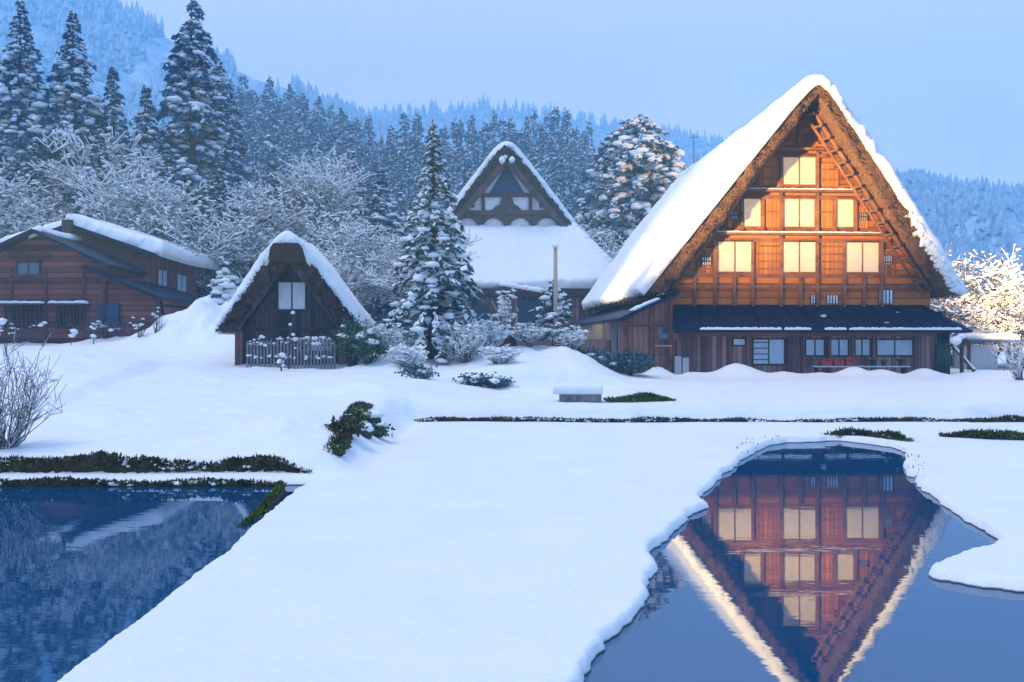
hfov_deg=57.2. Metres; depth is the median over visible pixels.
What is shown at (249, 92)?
cedar
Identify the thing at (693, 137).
utility pole
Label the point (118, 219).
bare tree
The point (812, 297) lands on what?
vent window
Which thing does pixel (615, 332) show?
door
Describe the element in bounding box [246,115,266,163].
cedar
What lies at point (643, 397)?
bank grass
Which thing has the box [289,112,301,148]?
cedar
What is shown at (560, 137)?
cedar
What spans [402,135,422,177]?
cedar
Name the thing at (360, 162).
cedar
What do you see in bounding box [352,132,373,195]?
cedar
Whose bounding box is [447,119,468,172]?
cedar
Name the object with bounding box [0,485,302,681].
pond water
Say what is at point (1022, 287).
snowy bush
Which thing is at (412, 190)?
cedar
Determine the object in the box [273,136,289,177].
cedar
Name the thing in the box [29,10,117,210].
cedar
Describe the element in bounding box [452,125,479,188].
cedar
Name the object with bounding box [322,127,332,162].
cedar
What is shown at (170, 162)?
cedar
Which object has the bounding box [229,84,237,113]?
cedar
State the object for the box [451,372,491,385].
shrub
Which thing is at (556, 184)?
cedar
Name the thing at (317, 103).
cedar
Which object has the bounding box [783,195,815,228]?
window
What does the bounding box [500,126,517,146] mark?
cedar
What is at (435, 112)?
distant woods
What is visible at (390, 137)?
cedar
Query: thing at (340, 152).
cedar
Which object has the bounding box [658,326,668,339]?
window
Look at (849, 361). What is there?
crate
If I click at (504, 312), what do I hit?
young shrub
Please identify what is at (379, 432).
channel shrub
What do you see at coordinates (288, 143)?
cedar
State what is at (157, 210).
bare tree
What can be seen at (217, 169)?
cedar
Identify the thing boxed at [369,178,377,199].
cedar
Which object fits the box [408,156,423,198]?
cedar
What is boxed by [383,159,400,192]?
cedar
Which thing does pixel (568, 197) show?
cedar
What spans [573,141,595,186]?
cedar
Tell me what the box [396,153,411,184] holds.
cedar
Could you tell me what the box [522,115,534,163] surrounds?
cedar
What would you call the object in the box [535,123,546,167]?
cedar
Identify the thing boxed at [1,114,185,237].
bare tree
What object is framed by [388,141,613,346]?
hip gable farmhouse
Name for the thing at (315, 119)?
cedar
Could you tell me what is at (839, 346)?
window
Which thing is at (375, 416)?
rock
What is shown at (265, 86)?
cedar
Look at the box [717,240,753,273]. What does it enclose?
window
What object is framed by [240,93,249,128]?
cedar
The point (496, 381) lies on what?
shrub
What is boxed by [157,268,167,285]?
window
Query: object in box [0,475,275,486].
bank grass
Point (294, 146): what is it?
cedar
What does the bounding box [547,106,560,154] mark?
cedar
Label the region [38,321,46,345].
dry stalk
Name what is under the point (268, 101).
cedar
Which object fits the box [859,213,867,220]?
vent window
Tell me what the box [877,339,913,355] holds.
window
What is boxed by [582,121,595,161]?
cedar
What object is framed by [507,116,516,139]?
cedar
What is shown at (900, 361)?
potted plant
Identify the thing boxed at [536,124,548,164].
cedar
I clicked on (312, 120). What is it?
cedar
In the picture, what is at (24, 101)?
cedar
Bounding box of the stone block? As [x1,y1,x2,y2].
[553,383,602,402]
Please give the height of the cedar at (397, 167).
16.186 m
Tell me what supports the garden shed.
on the snow ground at (452, 551)
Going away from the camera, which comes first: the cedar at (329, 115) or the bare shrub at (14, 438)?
the bare shrub at (14, 438)
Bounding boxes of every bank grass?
[0,449,313,472]
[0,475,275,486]
[236,480,287,528]
[414,415,1005,422]
[603,391,675,402]
[820,426,914,441]
[938,428,1023,439]
[966,414,1023,421]
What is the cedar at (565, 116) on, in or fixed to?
on the snow ground at (452, 551)
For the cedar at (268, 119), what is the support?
on the snow ground at (452, 551)
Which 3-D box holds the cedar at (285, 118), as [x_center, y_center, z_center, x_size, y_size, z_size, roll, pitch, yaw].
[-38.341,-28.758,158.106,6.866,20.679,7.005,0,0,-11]
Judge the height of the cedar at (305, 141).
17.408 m
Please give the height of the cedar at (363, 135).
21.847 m
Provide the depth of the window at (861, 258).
35.57 m
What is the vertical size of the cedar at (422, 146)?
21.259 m
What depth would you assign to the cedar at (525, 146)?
163.97 m
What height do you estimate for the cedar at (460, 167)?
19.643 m
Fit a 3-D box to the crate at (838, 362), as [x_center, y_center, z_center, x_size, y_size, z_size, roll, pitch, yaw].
[11.877,0.785,34.194,0.360,0.240,0.292,0,0,0]
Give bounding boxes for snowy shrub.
[364,321,411,354]
[387,343,428,367]
[431,316,493,362]
[465,313,516,350]
[478,344,523,363]
[507,321,549,346]
[549,324,589,349]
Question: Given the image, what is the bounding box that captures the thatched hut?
[214,231,374,364]
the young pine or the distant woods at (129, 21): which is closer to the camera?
the young pine
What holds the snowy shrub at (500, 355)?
on the snow ground at (452, 551)
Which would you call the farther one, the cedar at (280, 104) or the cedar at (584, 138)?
the cedar at (584, 138)
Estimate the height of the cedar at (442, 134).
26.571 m
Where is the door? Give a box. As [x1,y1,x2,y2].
[613,330,617,371]
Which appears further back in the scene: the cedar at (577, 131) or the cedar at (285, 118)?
the cedar at (577, 131)
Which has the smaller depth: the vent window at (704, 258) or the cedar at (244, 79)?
the vent window at (704, 258)
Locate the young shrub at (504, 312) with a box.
[492,283,522,346]
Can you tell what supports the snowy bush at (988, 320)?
on the snow ground at (452, 551)
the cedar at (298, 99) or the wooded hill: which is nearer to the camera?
the cedar at (298, 99)
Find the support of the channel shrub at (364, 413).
on the snow ground at (452, 551)
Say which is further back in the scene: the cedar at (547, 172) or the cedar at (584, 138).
the cedar at (584, 138)
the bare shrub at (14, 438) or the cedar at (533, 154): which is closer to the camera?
the bare shrub at (14, 438)
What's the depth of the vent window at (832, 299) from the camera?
35.50 m
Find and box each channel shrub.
[324,415,368,437]
[344,406,371,421]
[370,422,395,437]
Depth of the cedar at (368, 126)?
181.04 m
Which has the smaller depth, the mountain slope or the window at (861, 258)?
the window at (861, 258)
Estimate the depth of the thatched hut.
30.74 m
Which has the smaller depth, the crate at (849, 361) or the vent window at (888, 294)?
the crate at (849, 361)
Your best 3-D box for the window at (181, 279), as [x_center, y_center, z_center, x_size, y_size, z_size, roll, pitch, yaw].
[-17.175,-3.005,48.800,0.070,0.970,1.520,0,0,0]
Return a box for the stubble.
[737,435,924,476]
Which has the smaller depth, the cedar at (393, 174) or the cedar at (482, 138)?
the cedar at (393, 174)
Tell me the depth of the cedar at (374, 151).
163.46 m
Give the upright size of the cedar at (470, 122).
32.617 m
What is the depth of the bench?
34.02 m
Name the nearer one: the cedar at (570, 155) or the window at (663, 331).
the window at (663, 331)
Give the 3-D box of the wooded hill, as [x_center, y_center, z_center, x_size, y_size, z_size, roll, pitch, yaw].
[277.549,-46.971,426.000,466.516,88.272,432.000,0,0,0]
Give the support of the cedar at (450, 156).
on the snow ground at (452, 551)
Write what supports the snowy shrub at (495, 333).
on the snow ground at (452, 551)
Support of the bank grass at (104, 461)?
on the snow ground at (452, 551)
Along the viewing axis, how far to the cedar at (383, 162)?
159.62 m
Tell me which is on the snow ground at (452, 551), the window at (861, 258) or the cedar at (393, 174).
the cedar at (393, 174)
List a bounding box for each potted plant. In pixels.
[868,357,876,365]
[879,357,888,365]
[895,358,904,365]
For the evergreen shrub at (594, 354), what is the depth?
32.81 m
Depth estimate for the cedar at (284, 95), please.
181.03 m
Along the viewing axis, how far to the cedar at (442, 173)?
141.16 m
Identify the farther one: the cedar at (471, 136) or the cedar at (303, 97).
the cedar at (303, 97)
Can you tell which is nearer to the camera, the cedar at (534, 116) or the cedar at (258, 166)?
the cedar at (258, 166)
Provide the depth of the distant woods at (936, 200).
382.42 m
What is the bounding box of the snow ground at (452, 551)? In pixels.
[0,173,1023,681]
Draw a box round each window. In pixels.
[15,261,40,275]
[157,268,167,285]
[176,273,186,292]
[277,281,306,310]
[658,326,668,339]
[702,256,710,265]
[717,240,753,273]
[730,212,737,219]
[732,338,746,345]
[742,195,762,227]
[752,338,785,364]
[783,153,815,186]
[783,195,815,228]
[783,240,815,273]
[805,338,824,356]
[810,295,820,303]
[826,295,838,303]
[831,338,849,355]
[835,196,854,228]
[845,240,880,273]
[856,338,870,355]
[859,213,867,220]
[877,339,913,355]
[878,290,892,303]
[884,255,892,264]
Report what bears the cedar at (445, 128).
on the snow ground at (452, 551)
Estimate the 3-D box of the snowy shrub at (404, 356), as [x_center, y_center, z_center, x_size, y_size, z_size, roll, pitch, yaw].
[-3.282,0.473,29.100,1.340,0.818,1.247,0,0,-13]
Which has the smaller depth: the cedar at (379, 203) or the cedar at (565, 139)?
the cedar at (379, 203)
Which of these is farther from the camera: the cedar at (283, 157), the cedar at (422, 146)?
the cedar at (422, 146)
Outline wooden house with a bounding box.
[0,214,219,343]
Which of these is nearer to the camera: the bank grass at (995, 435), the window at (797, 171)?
the bank grass at (995, 435)
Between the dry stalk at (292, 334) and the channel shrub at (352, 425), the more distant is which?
the dry stalk at (292, 334)
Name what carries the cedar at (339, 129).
on the snow ground at (452, 551)
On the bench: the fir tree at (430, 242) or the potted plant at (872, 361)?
the potted plant at (872, 361)
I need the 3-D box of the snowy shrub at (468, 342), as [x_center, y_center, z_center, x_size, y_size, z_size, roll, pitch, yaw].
[-1.525,-0.042,30.547,1.954,1.557,2.102,0,0,24]
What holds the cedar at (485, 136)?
on the snow ground at (452, 551)
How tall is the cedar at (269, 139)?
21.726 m
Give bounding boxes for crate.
[820,359,832,365]
[833,359,843,365]
[843,358,855,365]
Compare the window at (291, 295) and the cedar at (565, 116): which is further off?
the cedar at (565, 116)
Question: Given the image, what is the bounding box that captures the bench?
[811,366,910,373]
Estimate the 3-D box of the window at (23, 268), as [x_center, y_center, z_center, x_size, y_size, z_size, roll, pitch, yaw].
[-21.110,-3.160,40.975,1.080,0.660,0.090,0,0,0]
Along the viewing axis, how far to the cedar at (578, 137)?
175.45 m
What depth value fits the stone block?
21.20 m
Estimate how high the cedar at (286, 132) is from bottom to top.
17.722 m
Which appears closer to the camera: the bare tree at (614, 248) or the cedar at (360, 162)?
the bare tree at (614, 248)
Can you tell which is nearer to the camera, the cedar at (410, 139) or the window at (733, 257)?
the window at (733, 257)
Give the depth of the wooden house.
41.00 m
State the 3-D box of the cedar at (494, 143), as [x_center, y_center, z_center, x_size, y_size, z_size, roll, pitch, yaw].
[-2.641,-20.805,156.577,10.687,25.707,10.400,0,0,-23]
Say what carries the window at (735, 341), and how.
in the thatched farmhouse at (790, 231)
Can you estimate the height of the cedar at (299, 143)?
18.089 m
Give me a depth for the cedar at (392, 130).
178.71 m
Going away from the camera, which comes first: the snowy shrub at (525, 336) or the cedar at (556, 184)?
the snowy shrub at (525, 336)
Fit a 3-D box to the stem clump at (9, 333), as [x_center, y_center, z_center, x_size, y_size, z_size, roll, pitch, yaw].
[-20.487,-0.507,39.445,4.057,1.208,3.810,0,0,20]
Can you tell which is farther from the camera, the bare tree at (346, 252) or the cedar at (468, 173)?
the cedar at (468, 173)
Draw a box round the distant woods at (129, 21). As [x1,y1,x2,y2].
[0,0,450,163]
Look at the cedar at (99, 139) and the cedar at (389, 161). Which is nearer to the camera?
the cedar at (99, 139)
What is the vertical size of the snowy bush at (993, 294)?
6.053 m
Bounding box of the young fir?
[207,256,239,304]
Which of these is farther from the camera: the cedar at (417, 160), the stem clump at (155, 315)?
the cedar at (417, 160)
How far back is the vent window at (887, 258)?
35.61 m
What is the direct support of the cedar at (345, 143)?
on the snow ground at (452, 551)
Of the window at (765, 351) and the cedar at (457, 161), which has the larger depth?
the cedar at (457, 161)
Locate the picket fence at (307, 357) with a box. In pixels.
[246,335,334,368]
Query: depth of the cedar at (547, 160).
143.75 m
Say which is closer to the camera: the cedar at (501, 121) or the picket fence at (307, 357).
the picket fence at (307, 357)
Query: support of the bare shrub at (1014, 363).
on the snow ground at (452, 551)
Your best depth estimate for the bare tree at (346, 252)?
48.34 m
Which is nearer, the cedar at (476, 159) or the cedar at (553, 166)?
the cedar at (553, 166)
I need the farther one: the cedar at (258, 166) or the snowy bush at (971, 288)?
the cedar at (258, 166)
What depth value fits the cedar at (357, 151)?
151.38 m
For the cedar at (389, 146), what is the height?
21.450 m
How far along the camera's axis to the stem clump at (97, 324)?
39.21 m
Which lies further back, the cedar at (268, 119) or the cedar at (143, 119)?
the cedar at (268, 119)
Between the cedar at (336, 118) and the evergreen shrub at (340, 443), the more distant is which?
the cedar at (336, 118)
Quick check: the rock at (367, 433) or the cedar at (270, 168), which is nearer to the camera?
the rock at (367, 433)
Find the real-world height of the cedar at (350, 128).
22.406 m
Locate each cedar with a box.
[0,0,65,205]
[3,137,60,221]
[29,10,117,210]
[71,128,120,220]
[86,65,136,168]
[119,85,161,176]
[143,143,215,296]
[152,0,238,230]
[157,119,165,144]
[188,61,253,215]
[194,150,252,297]
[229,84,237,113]
[232,88,255,141]
[233,72,252,114]
[234,105,258,159]
[237,160,296,266]
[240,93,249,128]
[241,89,266,136]
[242,128,253,169]
[245,90,255,114]
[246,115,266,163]
[247,132,275,177]
[247,137,266,182]
[247,150,265,191]
[247,168,256,199]
[250,94,265,126]
[260,76,281,129]
[260,82,271,111]
[261,99,276,130]
[261,100,288,170]
[263,123,274,163]
[264,108,279,145]
[272,97,291,144]
[273,129,291,170]
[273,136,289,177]
[276,149,291,195]
[277,111,293,145]
[280,83,303,150]
[282,92,291,119]
[284,134,298,169]
[285,142,306,193]
[287,130,299,150]
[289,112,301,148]
[291,94,306,126]
[292,131,313,173]
[293,98,316,157]
[295,127,311,162]
[298,92,313,119]
[304,124,326,168]
[306,95,328,141]
[307,115,328,162]
[311,114,324,144]
[313,153,323,172]
[320,151,385,299]
[321,129,352,199]
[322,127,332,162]
[324,104,336,142]
[326,107,355,155]
[326,114,343,146]
[326,142,335,164]
[336,145,343,164]
[340,133,359,186]
[346,119,361,150]
[351,117,372,177]
[351,138,365,163]
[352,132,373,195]
[352,147,369,203]
[352,167,411,333]
[354,122,367,150]
[360,136,378,178]
[362,114,378,156]
[365,135,381,176]
[365,159,375,201]
[365,176,392,209]
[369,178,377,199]
[373,136,385,166]
[377,156,389,193]
[380,131,403,172]
[381,125,399,159]
[382,196,407,235]
[383,139,398,186]
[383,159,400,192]
[384,165,399,197]
[388,111,415,184]
[389,169,412,211]
[392,162,403,188]
[394,155,418,219]
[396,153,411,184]
[397,192,416,220]
[399,134,416,173]
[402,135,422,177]
[406,112,425,162]
[406,144,429,193]
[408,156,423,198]
[409,118,423,144]
[424,146,451,200]
[429,197,447,211]
[438,128,453,166]
[438,139,455,193]
[441,160,460,209]
[442,123,452,162]
[445,117,463,181]
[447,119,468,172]
[451,151,465,189]
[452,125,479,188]
[454,154,469,194]
[455,145,466,186]
[460,169,472,190]
[461,153,479,188]
[462,175,469,188]
[464,114,481,153]
[467,130,477,155]
[468,121,491,166]
[479,127,489,150]
[480,142,490,162]
[488,110,499,146]
[488,139,498,154]
[497,115,506,143]
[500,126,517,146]
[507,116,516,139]
[509,131,516,143]
[515,130,530,158]
[519,128,528,152]
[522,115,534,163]
[527,109,538,153]
[528,142,544,167]
[532,131,556,174]
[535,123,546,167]
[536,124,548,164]
[536,136,562,192]
[538,113,555,164]
[542,165,556,191]
[546,155,570,213]
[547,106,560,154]
[549,113,560,168]
[550,175,565,200]
[551,131,565,169]
[555,110,576,170]
[555,159,575,216]
[556,117,575,153]
[557,132,573,174]
[559,141,584,206]
[562,128,585,203]
[567,145,585,203]
[573,124,579,147]
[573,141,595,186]
[573,151,597,208]
[573,187,588,214]
[574,133,581,155]
[578,129,595,180]
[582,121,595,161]
[587,168,597,201]
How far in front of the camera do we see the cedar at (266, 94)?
175.40 m
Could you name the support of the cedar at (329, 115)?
on the snow ground at (452, 551)
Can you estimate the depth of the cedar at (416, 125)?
164.00 m
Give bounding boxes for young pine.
[528,280,573,345]
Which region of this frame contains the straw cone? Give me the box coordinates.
[498,322,517,346]
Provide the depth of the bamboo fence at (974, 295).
44.47 m
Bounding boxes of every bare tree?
[0,141,69,238]
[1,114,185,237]
[65,155,266,278]
[71,158,203,231]
[167,173,347,289]
[216,142,376,249]
[298,197,408,319]
[341,208,482,318]
[566,204,663,298]
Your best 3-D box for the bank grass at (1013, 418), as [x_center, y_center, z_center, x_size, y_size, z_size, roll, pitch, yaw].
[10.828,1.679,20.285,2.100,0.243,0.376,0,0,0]
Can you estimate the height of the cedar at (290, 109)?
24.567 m
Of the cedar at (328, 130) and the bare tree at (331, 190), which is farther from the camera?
the cedar at (328, 130)
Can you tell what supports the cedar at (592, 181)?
on the snow ground at (452, 551)
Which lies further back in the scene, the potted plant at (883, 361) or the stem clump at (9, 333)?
the stem clump at (9, 333)
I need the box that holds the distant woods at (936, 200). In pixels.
[656,142,1023,291]
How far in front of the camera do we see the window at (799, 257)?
35.43 m
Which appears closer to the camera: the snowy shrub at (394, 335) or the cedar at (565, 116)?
the snowy shrub at (394, 335)
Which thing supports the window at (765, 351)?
in the thatched farmhouse at (790, 231)
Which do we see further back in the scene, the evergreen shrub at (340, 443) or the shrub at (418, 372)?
the shrub at (418, 372)
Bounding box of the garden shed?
[954,326,1023,369]
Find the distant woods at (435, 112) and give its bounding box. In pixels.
[366,93,733,166]
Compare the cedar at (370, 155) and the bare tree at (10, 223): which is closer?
the bare tree at (10, 223)
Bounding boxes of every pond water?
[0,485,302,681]
[584,441,1023,681]
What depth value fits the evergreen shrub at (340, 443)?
14.21 m
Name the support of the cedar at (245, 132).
on the snow ground at (452, 551)
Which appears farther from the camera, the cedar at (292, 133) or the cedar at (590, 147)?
the cedar at (590, 147)
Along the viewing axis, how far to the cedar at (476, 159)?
145.37 m
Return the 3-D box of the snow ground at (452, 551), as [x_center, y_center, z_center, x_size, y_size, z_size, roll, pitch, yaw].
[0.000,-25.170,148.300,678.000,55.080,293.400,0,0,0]
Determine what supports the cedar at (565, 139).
on the snow ground at (452, 551)
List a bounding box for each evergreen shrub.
[323,400,373,456]
[327,312,373,366]
[344,325,393,363]
[577,345,617,363]
[592,346,660,375]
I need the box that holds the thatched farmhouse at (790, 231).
[569,74,971,374]
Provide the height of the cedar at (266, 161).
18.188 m
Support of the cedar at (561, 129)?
on the snow ground at (452, 551)
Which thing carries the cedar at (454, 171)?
on the snow ground at (452, 551)
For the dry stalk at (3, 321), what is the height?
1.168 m
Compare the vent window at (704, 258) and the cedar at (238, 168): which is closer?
the vent window at (704, 258)
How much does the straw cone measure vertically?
1.050 m
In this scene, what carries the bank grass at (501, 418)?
on the snow ground at (452, 551)
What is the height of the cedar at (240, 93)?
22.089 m
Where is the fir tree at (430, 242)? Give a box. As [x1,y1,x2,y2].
[380,119,486,364]
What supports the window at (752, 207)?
in the thatched farmhouse at (790, 231)
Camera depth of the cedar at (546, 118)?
175.78 m
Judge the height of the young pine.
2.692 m
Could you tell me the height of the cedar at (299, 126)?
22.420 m
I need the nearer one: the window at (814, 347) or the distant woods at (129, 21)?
the window at (814, 347)
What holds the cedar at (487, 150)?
on the snow ground at (452, 551)
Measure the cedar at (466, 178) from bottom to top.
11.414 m
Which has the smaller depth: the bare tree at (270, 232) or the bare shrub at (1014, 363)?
the bare shrub at (1014, 363)
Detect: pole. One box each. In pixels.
[552,243,558,345]
[689,134,697,163]
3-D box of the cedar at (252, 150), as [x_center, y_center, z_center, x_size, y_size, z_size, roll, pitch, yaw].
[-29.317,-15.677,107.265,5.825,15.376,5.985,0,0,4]
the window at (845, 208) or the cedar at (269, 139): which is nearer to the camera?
the window at (845, 208)
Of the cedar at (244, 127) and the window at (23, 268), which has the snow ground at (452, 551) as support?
the cedar at (244, 127)
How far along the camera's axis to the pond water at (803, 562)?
7.01 m
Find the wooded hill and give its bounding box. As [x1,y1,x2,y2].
[681,170,1023,263]
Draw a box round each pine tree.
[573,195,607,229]
[574,114,688,295]
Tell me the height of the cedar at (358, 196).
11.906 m
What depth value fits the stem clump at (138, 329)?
36.94 m
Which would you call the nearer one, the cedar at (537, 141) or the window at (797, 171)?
the window at (797, 171)
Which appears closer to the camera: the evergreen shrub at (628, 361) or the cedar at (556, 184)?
the evergreen shrub at (628, 361)
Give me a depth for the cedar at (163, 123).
175.40 m
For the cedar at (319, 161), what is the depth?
107.42 m
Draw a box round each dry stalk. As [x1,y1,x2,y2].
[0,318,6,356]
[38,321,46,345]
[68,329,77,344]
[89,325,96,343]
[276,352,285,370]
[287,311,296,368]
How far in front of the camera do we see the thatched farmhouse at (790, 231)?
35.26 m
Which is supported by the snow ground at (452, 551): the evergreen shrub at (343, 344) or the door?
the evergreen shrub at (343, 344)
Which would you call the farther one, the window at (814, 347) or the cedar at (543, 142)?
the cedar at (543, 142)
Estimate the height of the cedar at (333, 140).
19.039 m
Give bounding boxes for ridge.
[376,109,711,201]
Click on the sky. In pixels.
(937, 85)
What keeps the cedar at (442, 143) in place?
on the snow ground at (452, 551)
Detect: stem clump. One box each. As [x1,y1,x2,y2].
[0,315,73,342]
[55,317,143,338]
[129,316,147,336]
[150,304,164,332]
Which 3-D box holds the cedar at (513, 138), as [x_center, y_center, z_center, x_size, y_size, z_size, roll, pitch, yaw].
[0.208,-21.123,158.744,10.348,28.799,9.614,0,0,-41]
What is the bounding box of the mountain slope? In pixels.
[0,0,367,143]
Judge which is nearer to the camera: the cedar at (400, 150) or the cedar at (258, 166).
the cedar at (258, 166)
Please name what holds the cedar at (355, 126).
on the snow ground at (452, 551)
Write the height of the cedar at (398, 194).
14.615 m
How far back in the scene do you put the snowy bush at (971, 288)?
46.25 m
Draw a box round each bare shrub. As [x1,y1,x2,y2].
[0,334,66,448]
[987,332,1023,379]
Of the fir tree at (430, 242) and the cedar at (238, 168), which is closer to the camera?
the fir tree at (430, 242)
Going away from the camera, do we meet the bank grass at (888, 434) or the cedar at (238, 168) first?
the bank grass at (888, 434)
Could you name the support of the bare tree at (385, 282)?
on the snow ground at (452, 551)
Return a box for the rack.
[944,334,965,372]
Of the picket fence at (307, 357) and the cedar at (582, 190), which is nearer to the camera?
the picket fence at (307, 357)
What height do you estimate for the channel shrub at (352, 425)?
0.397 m
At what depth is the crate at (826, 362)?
34.06 m
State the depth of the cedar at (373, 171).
146.60 m
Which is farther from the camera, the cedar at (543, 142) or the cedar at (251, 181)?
the cedar at (543, 142)
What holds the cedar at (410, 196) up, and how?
on the snow ground at (452, 551)
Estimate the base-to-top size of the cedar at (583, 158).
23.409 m
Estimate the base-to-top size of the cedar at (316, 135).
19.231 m
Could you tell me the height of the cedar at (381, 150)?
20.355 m
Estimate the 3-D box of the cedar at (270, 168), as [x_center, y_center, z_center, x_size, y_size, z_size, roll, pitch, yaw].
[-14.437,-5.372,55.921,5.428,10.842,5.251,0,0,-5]
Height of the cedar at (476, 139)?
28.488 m
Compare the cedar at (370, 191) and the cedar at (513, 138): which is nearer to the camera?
the cedar at (370, 191)
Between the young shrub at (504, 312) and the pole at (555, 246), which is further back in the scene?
the young shrub at (504, 312)
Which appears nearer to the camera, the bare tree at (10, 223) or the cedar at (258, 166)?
the bare tree at (10, 223)
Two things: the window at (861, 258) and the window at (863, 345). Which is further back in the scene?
the window at (861, 258)
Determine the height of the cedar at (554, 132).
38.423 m
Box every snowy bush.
[930,243,1023,365]
[936,259,985,317]
[948,297,1023,351]
[969,291,1023,367]
[984,281,1023,355]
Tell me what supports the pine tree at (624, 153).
on the snow ground at (452, 551)
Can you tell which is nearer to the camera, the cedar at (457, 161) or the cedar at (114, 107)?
the cedar at (114, 107)
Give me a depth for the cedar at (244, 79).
184.75 m
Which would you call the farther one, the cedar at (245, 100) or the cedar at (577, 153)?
the cedar at (245, 100)
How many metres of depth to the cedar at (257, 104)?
172.55 m
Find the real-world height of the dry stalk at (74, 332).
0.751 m
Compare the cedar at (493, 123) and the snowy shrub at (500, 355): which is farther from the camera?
the cedar at (493, 123)
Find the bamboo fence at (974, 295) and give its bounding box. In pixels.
[930,294,984,366]
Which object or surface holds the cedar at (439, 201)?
on the snow ground at (452, 551)
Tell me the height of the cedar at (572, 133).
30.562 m
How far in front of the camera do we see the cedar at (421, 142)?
182.41 m
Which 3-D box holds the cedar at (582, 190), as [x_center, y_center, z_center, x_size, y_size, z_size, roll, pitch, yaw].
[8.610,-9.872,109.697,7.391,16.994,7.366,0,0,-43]
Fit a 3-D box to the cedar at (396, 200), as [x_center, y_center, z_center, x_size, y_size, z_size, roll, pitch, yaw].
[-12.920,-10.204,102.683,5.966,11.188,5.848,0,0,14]
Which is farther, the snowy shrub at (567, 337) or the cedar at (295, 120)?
the cedar at (295, 120)
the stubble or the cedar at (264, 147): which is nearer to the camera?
the stubble
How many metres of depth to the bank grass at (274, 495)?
10.57 m
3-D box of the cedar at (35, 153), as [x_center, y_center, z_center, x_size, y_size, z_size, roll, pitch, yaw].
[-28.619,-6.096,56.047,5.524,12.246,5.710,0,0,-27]
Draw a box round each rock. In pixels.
[360,423,373,439]
[366,410,383,424]
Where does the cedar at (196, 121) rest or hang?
on the snow ground at (452, 551)
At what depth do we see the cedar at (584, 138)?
176.58 m
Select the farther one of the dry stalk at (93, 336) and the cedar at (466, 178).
the cedar at (466, 178)
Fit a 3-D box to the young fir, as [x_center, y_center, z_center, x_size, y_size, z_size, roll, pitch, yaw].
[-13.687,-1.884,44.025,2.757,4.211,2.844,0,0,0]
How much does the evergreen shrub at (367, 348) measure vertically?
1.309 m
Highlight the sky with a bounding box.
[119,0,1023,187]
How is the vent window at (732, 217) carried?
in the thatched farmhouse at (790, 231)
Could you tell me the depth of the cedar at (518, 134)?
158.40 m
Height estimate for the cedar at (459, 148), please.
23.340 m
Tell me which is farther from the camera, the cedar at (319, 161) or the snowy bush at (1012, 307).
the cedar at (319, 161)
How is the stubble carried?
on the snow ground at (452, 551)
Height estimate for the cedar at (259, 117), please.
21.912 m
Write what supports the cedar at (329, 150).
on the snow ground at (452, 551)

